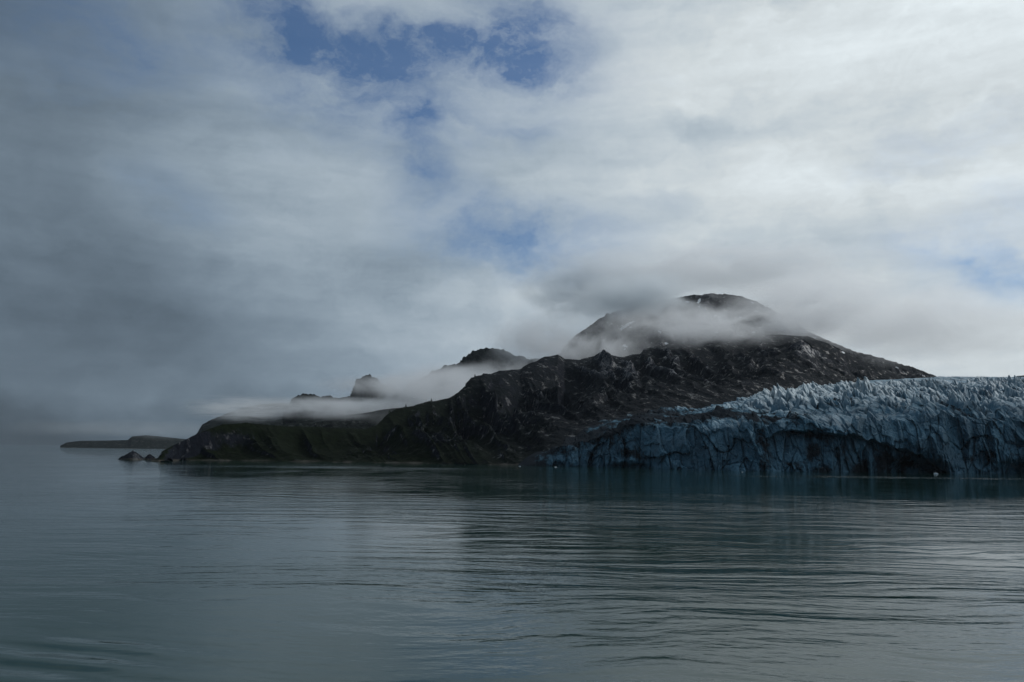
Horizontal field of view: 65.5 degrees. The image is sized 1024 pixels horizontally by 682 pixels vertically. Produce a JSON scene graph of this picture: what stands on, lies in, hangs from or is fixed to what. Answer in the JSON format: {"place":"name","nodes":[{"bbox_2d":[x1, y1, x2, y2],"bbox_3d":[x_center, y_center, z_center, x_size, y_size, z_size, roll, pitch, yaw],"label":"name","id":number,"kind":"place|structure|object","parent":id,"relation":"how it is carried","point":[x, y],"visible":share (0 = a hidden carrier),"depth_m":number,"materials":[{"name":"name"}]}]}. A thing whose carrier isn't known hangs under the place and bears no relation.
{"place":"outdoors","nodes":[
{"label":"outdoors","id":0,"kind":"place"},
{"bbox_2d":[60,435,185,448],"bbox_3d":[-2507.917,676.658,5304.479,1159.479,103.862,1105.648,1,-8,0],"label":"island","id":1,"kind":"structure","parent":0,"point":[146,442],"depth_m":5133.30,"materials":[{"name":"grey stone"}]},
{"bbox_2d":[197,403,287,433],"bbox_3d":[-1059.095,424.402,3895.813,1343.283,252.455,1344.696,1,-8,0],"label":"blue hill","id":2,"kind":"structure","parent":0,"point":[267,414],"depth_m":3836.87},
{"bbox_2d":[280,407,404,428],"bbox_3d":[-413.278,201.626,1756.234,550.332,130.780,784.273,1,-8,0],"label":"hill","id":3,"kind":"structure","parent":0,"point":[365,420],"depth_m":1787.43,"materials":[{"name":"grey stone"}]},
{"bbox_2d":[282,374,423,424],"bbox_3d":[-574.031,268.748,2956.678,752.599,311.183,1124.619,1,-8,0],"label":"knob","id":4,"kind":"object","parent":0,"point":[369,393],"visible":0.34,"depth_m":2879.23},
{"bbox_2d":[403,348,538,401],"bbox_3d":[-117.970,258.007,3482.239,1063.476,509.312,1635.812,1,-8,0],"label":"ridge","id":5,"kind":"structure","parent":0,"point":[446,381],"depth_m":3483.86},
{"bbox_2d":[0,445,1023,681],"bbox_3d":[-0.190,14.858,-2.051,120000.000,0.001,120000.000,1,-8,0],"label":"water","id":6,"kind":"structure","parent":0,"point":[114,567],"depth_m":98.82,"materials":[{"name":"grey liquid"}]},
{"bbox_2d":[119,450,143,458],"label":"rock","id":7,"kind":"object","parent":6,"relation":"in","point":[132,454],"visible":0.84,"depth_m":907.13,"materials":[{"name":"grey stone"}]},
{"bbox_2d":[143,454,155,459],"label":"rock","id":8,"kind":"object","parent":6,"relation":"in","point":[149,457],"visible":0.83,"depth_m":901.82,"materials":[{"name":"grey stone"}]},
{"bbox_2d":[0,0,1023,444],"label":"sky","id":9,"kind":"structure","parent":0,"point":[210,209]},
{"bbox_2d":[151,334,905,464],"bbox_3d":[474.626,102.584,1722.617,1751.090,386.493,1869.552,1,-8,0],"label":"headland","id":10,"kind":"structure","parent":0,"point":[517,416],"depth_m":1296.74,"materials":[{"name":"black stone"}]},
{"bbox_2d":[558,293,934,377],"bbox_3d":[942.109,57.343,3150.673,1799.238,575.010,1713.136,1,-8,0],"label":"summit","id":11,"kind":"structure","parent":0,"point":[670,321],"depth_m":3121.89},
{"bbox_2d":[620,321,633,329],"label":"snow streak","id":12,"kind":"object","parent":11,"relation":"on","point":[624,326],"visible":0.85,"depth_m":3114.51,"materials":[{"name":"white snow"}]},
{"bbox_2d":[519,375,1023,472],"bbox_3d":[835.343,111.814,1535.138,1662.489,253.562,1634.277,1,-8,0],"label":"glacier","id":13,"kind":"object","parent":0,"point":[956,424],"visible":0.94,"depth_m":759.68,"materials":[{"name":"blue ice"}]}
]}

